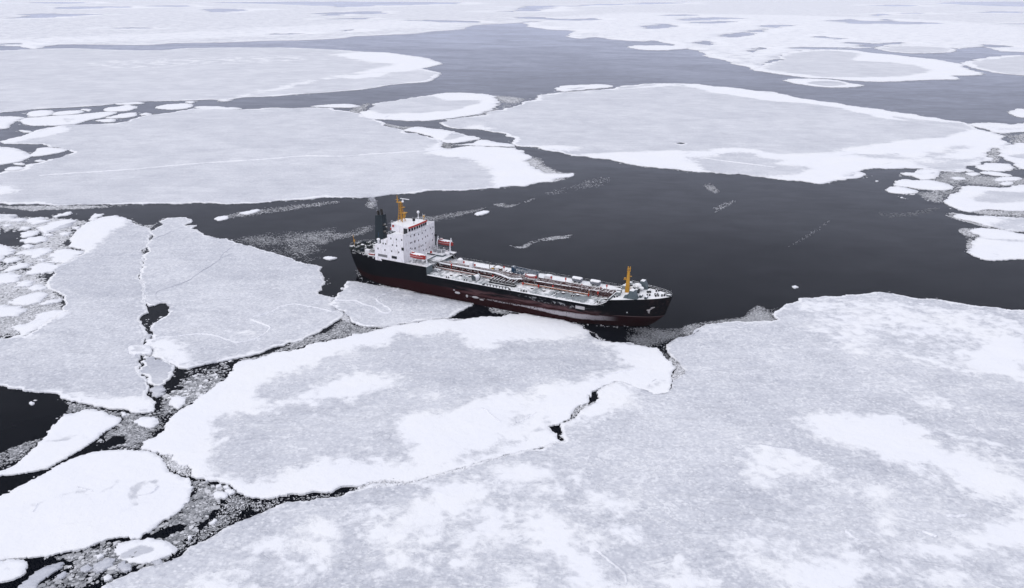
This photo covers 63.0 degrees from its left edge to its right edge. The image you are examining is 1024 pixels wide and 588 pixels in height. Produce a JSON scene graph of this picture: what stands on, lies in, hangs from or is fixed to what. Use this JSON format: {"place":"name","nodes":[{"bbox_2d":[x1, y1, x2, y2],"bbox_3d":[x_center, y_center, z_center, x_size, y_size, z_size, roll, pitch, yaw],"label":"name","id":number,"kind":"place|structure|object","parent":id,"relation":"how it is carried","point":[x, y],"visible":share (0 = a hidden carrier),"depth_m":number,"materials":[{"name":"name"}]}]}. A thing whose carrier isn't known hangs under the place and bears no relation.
{"place":"outdoors","nodes":[
{"label":"outdoors","id":0,"kind":"place"},
{"bbox_2d":[0,1,1023,587],"bbox_3d":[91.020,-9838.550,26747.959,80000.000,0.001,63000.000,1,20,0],"label":"sea water","id":1,"kind":"structure","parent":0,"point":[686,245],"depth_m":359.16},
{"bbox_2d":[0,244,14,260],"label":"ice floe","id":2,"kind":"object","parent":1,"relation":"on","point":[5,250],"visible":1,"depth_m":302.86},
{"bbox_2d":[0,272,21,284],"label":"ice floe","id":3,"kind":"object","parent":1,"relation":"on","point":[9,277],"visible":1,"depth_m":275.91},
{"bbox_2d":[2,256,20,263],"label":"ice floe","id":4,"kind":"object","parent":1,"relation":"on","point":[10,260],"visible":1,"depth_m":294.46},
{"bbox_2d":[0,116,23,128],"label":"ice floe","id":5,"kind":"object","parent":1,"relation":"on","point":[6,122],"visible":1,"depth_m":583.65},
{"bbox_2d":[0,304,26,317],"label":"ice floe","id":6,"kind":"object","parent":1,"relation":"on","point":[9,311],"visible":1,"depth_m":249.09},
{"bbox_2d":[0,214,26,222],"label":"ice floe","id":7,"kind":"object","parent":1,"relation":"on","point":[8,217],"visible":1,"depth_m":345.12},
{"bbox_2d":[0,559,27,582],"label":"ice floe","id":8,"kind":"object","parent":1,"relation":"on","point":[12,569],"visible":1,"depth_m":139.95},
{"bbox_2d":[4,166,23,170],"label":"ice floe","id":9,"kind":"object","parent":1,"relation":"on","point":[15,168],"visible":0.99,"depth_m":435.90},
{"bbox_2d":[0,147,31,164],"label":"ice floe","id":10,"kind":"object","parent":1,"relation":"on","point":[8,155],"visible":1,"depth_m":468.05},
{"bbox_2d":[4,263,32,271],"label":"ice floe","id":11,"kind":"object","parent":1,"relation":"on","point":[18,266],"visible":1,"depth_m":286.53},
{"bbox_2d":[14,280,34,287],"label":"ice floe","id":12,"kind":"object","parent":1,"relation":"on","point":[25,283],"visible":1,"depth_m":271.38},
{"bbox_2d":[7,292,47,305],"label":"ice floe","id":13,"kind":"object","parent":1,"relation":"on","point":[30,299],"visible":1,"depth_m":257.87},
{"bbox_2d":[22,244,33,248],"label":"ice floe","id":14,"kind":"object","parent":1,"relation":"on","point":[27,246],"visible":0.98,"depth_m":308.88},
{"bbox_2d":[20,230,39,237],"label":"ice floe","id":15,"kind":"object","parent":1,"relation":"on","point":[28,234],"visible":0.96,"depth_m":324.15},
{"bbox_2d":[0,288,62,337],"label":"brash ice","id":16,"kind":"structure","parent":1,"relation":"on","point":[27,316],"depth_m":250.02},
{"bbox_2d":[15,248,52,258],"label":"ice floe","id":17,"kind":"object","parent":1,"relation":"on","point":[36,253],"visible":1,"depth_m":302.47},
{"bbox_2d":[20,236,47,243],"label":"ice floe","id":18,"kind":"object","parent":1,"relation":"on","point":[35,240],"visible":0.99,"depth_m":315.99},
{"bbox_2d":[24,217,50,224],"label":"ice floe","id":19,"kind":"object","parent":1,"relation":"on","point":[36,220],"visible":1,"depth_m":342.20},
{"bbox_2d":[28,284,48,291],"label":"ice floe","id":20,"kind":"object","parent":1,"relation":"on","point":[35,287],"visible":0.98,"depth_m":267.95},
{"bbox_2d":[27,110,54,116],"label":"ice floe","id":21,"kind":"object","parent":1,"relation":"on","point":[40,113],"visible":0.98,"depth_m":615.46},
{"bbox_2d":[18,562,64,587],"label":"ice floe","id":22,"kind":"object","parent":1,"relation":"on","point":[35,579],"visible":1,"depth_m":138.72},
{"bbox_2d":[11,310,72,337],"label":"ice floe","id":23,"kind":"object","parent":1,"relation":"on","point":[40,319],"visible":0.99,"depth_m":241.36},
{"bbox_2d":[0,216,85,301],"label":"brash ice","id":24,"kind":"structure","parent":1,"relation":"on","point":[55,240],"depth_m":304.20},
{"bbox_2d":[25,262,66,274],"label":"ice floe","id":25,"kind":"object","parent":1,"relation":"on","point":[42,268],"visible":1,"depth_m":285.75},
{"bbox_2d":[29,147,66,156],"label":"ice floe","id":26,"kind":"object","parent":1,"relation":"on","point":[43,151],"visible":1,"depth_m":479.86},
{"bbox_2d":[39,298,62,305],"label":"ice floe","id":27,"kind":"object","parent":1,"relation":"on","point":[52,301],"visible":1,"depth_m":256.19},
{"bbox_2d":[36,219,76,233],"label":"ice floe","id":28,"kind":"object","parent":1,"relation":"on","point":[53,226],"visible":0.98,"depth_m":334.76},
{"bbox_2d":[0,409,121,475],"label":"ice floe","id":29,"kind":"object","parent":1,"relation":"on","point":[68,435],"visible":1,"depth_m":179.87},
{"bbox_2d":[0,205,123,210],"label":"brash ice","id":30,"kind":"structure","parent":1,"relation":"on","point":[37,208],"depth_m":363.13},
{"bbox_2d":[57,571,66,578],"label":"ice floe","id":31,"kind":"object","parent":1,"relation":"on","point":[63,574],"visible":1,"depth_m":138.58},
{"bbox_2d":[52,211,72,217],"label":"ice floe","id":32,"kind":"object","parent":1,"relation":"on","point":[63,214],"visible":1,"depth_m":351.45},
{"bbox_2d":[47,249,83,262],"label":"ice floe","id":33,"kind":"object","parent":1,"relation":"on","point":[62,255],"visible":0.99,"depth_m":299.54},
{"bbox_2d":[18,112,116,125],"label":"ice floe","id":34,"kind":"object","parent":1,"relation":"on","point":[59,120],"visible":1,"depth_m":590.72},
{"bbox_2d":[52,110,83,115],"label":"ice floe","id":35,"kind":"object","parent":1,"relation":"on","point":[70,112],"visible":0.98,"depth_m":620.89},
{"bbox_2d":[0,215,155,413],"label":"ice floe","id":36,"kind":"object","parent":1,"relation":"on","point":[80,354],"visible":1,"depth_m":233.17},
{"bbox_2d":[80,563,92,572],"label":"ice floe","id":37,"kind":"object","parent":1,"relation":"on","point":[86,568],"visible":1,"depth_m":140.30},
{"bbox_2d":[0,449,192,560],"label":"ice floe","id":38,"kind":"object","parent":1,"relation":"on","point":[85,501],"visible":1,"depth_m":157.81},
{"bbox_2d":[89,213,103,220],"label":"ice floe","id":39,"kind":"object","parent":1,"relation":"on","point":[95,216],"visible":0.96,"depth_m":348.83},
{"bbox_2d":[0,395,197,468],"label":"brash ice","id":40,"kind":"structure","parent":1,"relation":"on","point":[138,434],"depth_m":183.37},
{"bbox_2d":[92,558,114,573],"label":"ice floe","id":41,"kind":"object","parent":1,"relation":"on","point":[102,566],"visible":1,"depth_m":141.04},
{"bbox_2d":[95,119,115,121],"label":"ice floe","id":42,"kind":"object","parent":1,"relation":"on","point":[107,120],"visible":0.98,"depth_m":587.30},
{"bbox_2d":[103,574,111,581],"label":"ice floe","id":43,"kind":"object","parent":1,"relation":"on","point":[107,577],"visible":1,"depth_m":138.15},
{"bbox_2d":[103,105,137,111],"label":"ice floe","id":44,"kind":"object","parent":1,"relation":"on","point":[121,108],"visible":0.98,"depth_m":642.74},
{"bbox_2d":[106,112,136,118],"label":"ice floe","id":45,"kind":"object","parent":1,"relation":"on","point":[126,115],"visible":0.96,"depth_m":607.03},
{"bbox_2d":[117,560,131,572],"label":"ice floe","id":46,"kind":"object","parent":1,"relation":"on","point":[122,566],"visible":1,"depth_m":140.64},
{"bbox_2d":[115,102,143,104],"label":"ice floe","id":47,"kind":"object","parent":1,"relation":"on","point":[131,103],"visible":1,"depth_m":669.16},
{"bbox_2d":[32,480,236,587],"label":"brash ice","id":48,"kind":"structure","parent":1,"relation":"on","point":[189,517],"depth_m":147.05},
{"bbox_2d":[128,344,152,355],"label":"ice floe","id":49,"kind":"object","parent":1,"relation":"on","point":[141,350],"visible":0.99,"depth_m":222.51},
{"bbox_2d":[114,537,177,563],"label":"ice floe","id":50,"kind":"object","parent":1,"relation":"on","point":[153,549],"visible":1,"depth_m":144.99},
{"bbox_2d":[134,417,158,428],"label":"ice floe","id":51,"kind":"object","parent":1,"relation":"on","point":[149,422],"visible":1,"depth_m":186.86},
{"bbox_2d":[137,356,174,386],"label":"ice floe","id":52,"kind":"object","parent":1,"relation":"on","point":[158,372],"visible":1,"depth_m":211.88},
{"bbox_2d":[151,559,162,565],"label":"ice floe","id":53,"kind":"object","parent":1,"relation":"on","point":[157,562],"visible":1,"depth_m":141.92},
{"bbox_2d":[149,386,165,397],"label":"ice floe","id":54,"kind":"object","parent":1,"relation":"on","point":[157,391],"visible":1,"depth_m":201.06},
{"bbox_2d":[147,450,190,476],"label":"brash ice","id":55,"kind":"structure","parent":1,"relation":"on","point":[177,468],"depth_m":169.93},
{"bbox_2d":[155,103,192,109],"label":"ice floe","id":56,"kind":"object","parent":1,"relation":"on","point":[176,106],"visible":1,"depth_m":655.21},
{"bbox_2d":[169,396,186,409],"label":"ice floe","id":57,"kind":"object","parent":1,"relation":"on","point":[177,402],"visible":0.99,"depth_m":195.93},
{"bbox_2d":[162,360,233,402],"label":"brash ice","id":58,"kind":"structure","parent":1,"relation":"on","point":[190,389],"depth_m":205.35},
{"bbox_2d":[194,106,241,109],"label":"ice floe","id":59,"kind":"object","parent":1,"relation":"on","point":[212,107],"visible":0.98,"depth_m":652.38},
{"bbox_2d":[211,491,227,499],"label":"ice floe","id":60,"kind":"object","parent":1,"relation":"on","point":[218,495],"visible":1,"depth_m":160.43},
{"bbox_2d":[0,47,441,112],"bbox_3d":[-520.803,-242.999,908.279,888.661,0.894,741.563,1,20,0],"label":"ice floe","id":61,"kind":"object","parent":1,"relation":"on","point":[31,79],"visible":1,"depth_m":888.56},
{"bbox_2d":[214,216,228,220],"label":"ice floe","id":62,"kind":"object","parent":1,"relation":"on","point":[220,218],"visible":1,"depth_m":347.84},
{"bbox_2d":[224,488,234,495],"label":"ice floe","id":63,"kind":"object","parent":1,"relation":"on","point":[230,491],"visible":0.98,"depth_m":161.83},
{"bbox_2d":[138,217,343,368],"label":"ice floe","id":64,"kind":"object","parent":1,"relation":"on","point":[225,299],"visible":1,"depth_m":260.97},
{"bbox_2d":[239,209,259,214],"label":"ice floe","id":65,"kind":"object","parent":1,"relation":"on","point":[250,212],"visible":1,"depth_m":357.15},
{"bbox_2d":[173,487,357,558],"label":"brash ice","id":66,"kind":"structure","parent":1,"relation":"on","point":[219,522],"depth_m":156.90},
{"bbox_2d":[240,338,306,359],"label":"brash ice","id":67,"kind":"structure","parent":1,"relation":"on","point":[282,349],"depth_m":225.07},
{"bbox_2d":[229,227,335,263],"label":"brash ice","id":68,"kind":"structure","parent":1,"relation":"on","point":[296,249],"depth_m":319.52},
{"bbox_2d":[227,201,338,217],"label":"brash ice","id":69,"kind":"structure","parent":1,"relation":"on","point":[257,213],"depth_m":364.32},
{"bbox_2d":[0,107,573,205],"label":"ice floe","id":70,"kind":"object","parent":1,"relation":"on","point":[230,156],"visible":1,"depth_m":456.80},
{"bbox_2d":[287,321,375,350],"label":"brash ice","id":71,"kind":"structure","parent":1,"relation":"on","point":[349,329],"depth_m":235.73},
{"bbox_2d":[311,104,360,107],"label":"ice floe","id":72,"kind":"object","parent":1,"relation":"on","point":[341,105],"visible":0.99,"depth_m":664.45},
{"bbox_2d":[312,226,372,244],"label":"brash ice","id":73,"kind":"structure","parent":1,"relation":"on","point":[323,241],"depth_m":326.89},
{"bbox_2d":[340,314,352,322],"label":"brash ice","id":74,"kind":"structure","parent":1,"relation":"on","point":[344,317],"depth_m":245.55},
{"bbox_2d":[349,103,368,112],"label":"brash ice","id":75,"kind":"structure","parent":1,"relation":"on","point":[360,109],"depth_m":653.54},
{"bbox_2d":[384,124,410,129],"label":"brash ice","id":76,"kind":"structure","parent":1,"relation":"on","point":[393,126],"depth_m":575.02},
{"bbox_2d":[329,281,473,327],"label":"ice floe","id":77,"kind":"object","parent":1,"relation":"on","point":[367,305],"visible":0.99,"depth_m":255.84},
{"bbox_2d":[141,313,675,499],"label":"ice floe","id":78,"kind":"object","parent":1,"relation":"on","point":[413,401],"visible":1,"depth_m":196.81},
{"bbox_2d":[359,93,499,120],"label":"ice floe","id":79,"kind":"object","parent":1,"relation":"on","point":[441,106],"visible":0.99,"depth_m":663.91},
{"bbox_2d":[393,208,481,221],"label":"brash ice","id":80,"kind":"structure","parent":1,"relation":"on","point":[431,218],"depth_m":355.11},
{"bbox_2d":[404,127,480,142],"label":"ice floe","id":81,"kind":"object","parent":1,"relation":"on","point":[445,136],"visible":0.97,"depth_m":544.71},
{"bbox_2d":[355,442,560,489],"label":"brash ice","id":82,"kind":"structure","parent":1,"relation":"on","point":[381,481],"depth_m":165.26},
{"bbox_2d":[474,210,488,215],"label":"ice floe","id":83,"kind":"object","parent":1,"relation":"on","point":[483,212],"visible":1,"depth_m":359.23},
{"bbox_2d":[460,139,514,146],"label":"ice floe","id":84,"kind":"object","parent":1,"relation":"on","point":[481,142],"visible":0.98,"depth_m":513.49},
{"bbox_2d":[489,308,512,314],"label":"brash ice","id":85,"kind":"structure","parent":1,"relation":"on","point":[497,311],"depth_m":252.41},
{"bbox_2d":[3,91,1016,583],"bbox_3d":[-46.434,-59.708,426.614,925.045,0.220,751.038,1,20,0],"label":"brash ice","id":86,"kind":"structure","parent":1,"relation":"on","point":[379,327],"depth_m":340.88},
{"bbox_2d":[494,95,525,106],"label":"brash ice","id":87,"kind":"structure","parent":1,"relation":"on","point":[509,99],"depth_m":715.06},
{"bbox_2d":[349,198,672,325],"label":"tanker ship","id":88,"kind":"object","parent":1,"relation":"on","point":[384,258],"visible":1,"depth_m":258.20,"materials":[{"name":"paint"}]},
{"bbox_2d":[409,251,425,259],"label":"lifeboat","id":89,"kind":"object","parent":88,"relation":"hanging from","point":[413,254],"visible":1,"depth_m":262.07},
{"bbox_2d":[438,238,453,245],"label":"lifeboat","id":90,"kind":"object","parent":88,"relation":"hanging from","point":[441,241],"visible":1,"depth_m":277.46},
{"bbox_2d":[0,0,1023,68],"bbox_3d":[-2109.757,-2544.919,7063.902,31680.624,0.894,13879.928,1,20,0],"label":"pack ice field","id":91,"kind":"structure","parent":1,"relation":"on","point":[154,22],"depth_m":2130.70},
{"bbox_2d":[509,235,569,247],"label":"brash ice","id":92,"kind":"structure","parent":1,"relation":"on","point":[542,239],"depth_m":324.34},
{"bbox_2d":[525,157,574,181],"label":"brash ice","id":93,"kind":"structure","parent":1,"relation":"on","point":[533,162],"depth_m":450.18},
{"bbox_2d":[101,292,1023,587],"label":"ice floe","id":94,"kind":"object","parent":1,"relation":"on","point":[869,440],"visible":1,"depth_m":163.54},
{"bbox_2d":[567,401,595,421],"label":"brash ice","id":95,"kind":"structure","parent":1,"relation":"on","point":[577,410],"depth_m":194.28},
{"bbox_2d":[554,84,612,91],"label":"ice floe","id":96,"kind":"object","parent":1,"relation":"on","point":[565,88],"visible":0.98,"depth_m":801.79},
{"bbox_2d":[629,45,691,49],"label":"ice floe","id":97,"kind":"object","parent":1,"relation":"on","point":[653,47],"visible":0.96,"depth_m":1322.82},
{"bbox_2d":[624,323,699,357],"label":"brash ice","id":98,"kind":"structure","parent":1,"relation":"on","point":[658,335],"depth_m":236.29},
{"bbox_2d":[668,357,684,379],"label":"brash ice","id":99,"kind":"structure","parent":1,"relation":"on","point":[678,371],"depth_m":214.48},
{"bbox_2d":[440,83,1010,183],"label":"ice floe","id":100,"kind":"object","parent":1,"relation":"on","point":[731,131],"visible":0.99,"depth_m":563.13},
{"bbox_2d":[681,306,775,335],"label":"brash ice","id":101,"kind":"structure","parent":1,"relation":"on","point":[756,316],"depth_m":249.15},
{"bbox_2d":[782,78,863,87],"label":"ice floe","id":102,"kind":"object","parent":1,"relation":"on","point":[828,83],"visible":1,"depth_m":854.07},
{"bbox_2d":[752,49,982,81],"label":"ice floe","id":103,"kind":"object","parent":1,"relation":"on","point":[851,65],"visible":1,"depth_m":1030.30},
{"bbox_2d":[886,186,918,193],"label":"ice floe","id":104,"kind":"object","parent":1,"relation":"on","point":[898,190],"visible":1,"depth_m":406.52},
{"bbox_2d":[880,207,937,216],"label":"brash ice","id":105,"kind":"structure","parent":1,"relation":"on","point":[901,214],"depth_m":366.50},
{"bbox_2d":[874,46,956,52],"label":"ice floe","id":106,"kind":"object","parent":1,"relation":"on","point":[913,49],"visible":0.97,"depth_m":1332.87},
{"bbox_2d":[900,169,940,179],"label":"ice floe","id":107,"kind":"object","parent":1,"relation":"on","point":[925,174],"visible":1,"depth_m":441.81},
{"bbox_2d":[893,179,953,190],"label":"ice floe","id":108,"kind":"object","parent":1,"relation":"on","point":[926,185],"visible":1,"depth_m":418.18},
{"bbox_2d":[958,228,977,250],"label":"brash ice","id":109,"kind":"structure","parent":1,"relation":"on","point":[965,231],"depth_m":335.67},
{"bbox_2d":[945,213,990,227],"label":"brash ice","id":110,"kind":"structure","parent":1,"relation":"on","point":[977,224],"depth_m":354.37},
{"bbox_2d":[917,172,1023,202],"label":"brash ice","id":111,"kind":"structure","parent":1,"relation":"on","point":[982,179],"depth_m":427.64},
{"bbox_2d":[943,184,1023,212],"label":"ice floe","id":112,"kind":"object","parent":1,"relation":"on","point":[970,199],"visible":1,"depth_m":391.69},
{"bbox_2d":[953,214,1023,231],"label":"ice floe","id":113,"kind":"object","parent":1,"relation":"on","point":[1014,224],"visible":0.98,"depth_m":354.44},
{"bbox_2d":[961,55,1023,74],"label":"ice floe","id":114,"kind":"object","parent":1,"relation":"on","point":[1011,64],"visible":0.98,"depth_m":1084.16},
{"bbox_2d":[987,148,999,162],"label":"brash ice","id":115,"kind":"structure","parent":1,"relation":"on","point":[993,154],"depth_m":496.15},
{"bbox_2d":[966,228,1023,260],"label":"ice floe","id":116,"kind":"object","parent":1,"relation":"on","point":[989,244],"visible":1,"depth_m":321.16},
{"bbox_2d":[975,163,1014,171],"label":"ice floe","id":117,"kind":"object","parent":1,"relation":"on","point":[999,167],"visible":1,"depth_m":460.58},
{"bbox_2d":[968,122,1023,133],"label":"ice floe","id":118,"kind":"object","parent":1,"relation":"on","point":[1002,128],"visible":0.99,"depth_m":593.75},
{"bbox_2d":[980,171,1011,176],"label":"ice floe","id":119,"kind":"object","parent":1,"relation":"on","point":[992,173],"visible":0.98,"depth_m":445.42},
{"bbox_2d":[975,210,1023,216],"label":"brash ice","id":120,"kind":"structure","parent":1,"relation":"on","point":[995,213],"depth_m":367.78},
{"bbox_2d":[995,176,1021,181],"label":"ice floe","id":121,"kind":"object","parent":1,"relation":"on","point":[1002,179],"visible":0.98,"depth_m":433.25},
{"bbox_2d":[993,132,1023,142],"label":"brash ice","id":122,"kind":"structure","parent":1,"relation":"on","point":[1019,137],"depth_m":555.25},
{"bbox_2d":[997,143,1023,168],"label":"ice floe","id":123,"kind":"object","parent":1,"relation":"on","point":[1013,152],"visible":0.99,"depth_m":499.69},
{"bbox_2d":[1008,108,1023,117],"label":"ice floe","id":124,"kind":"object","parent":1,"relation":"on","point":[1017,112],"visible":1,"depth_m":664.94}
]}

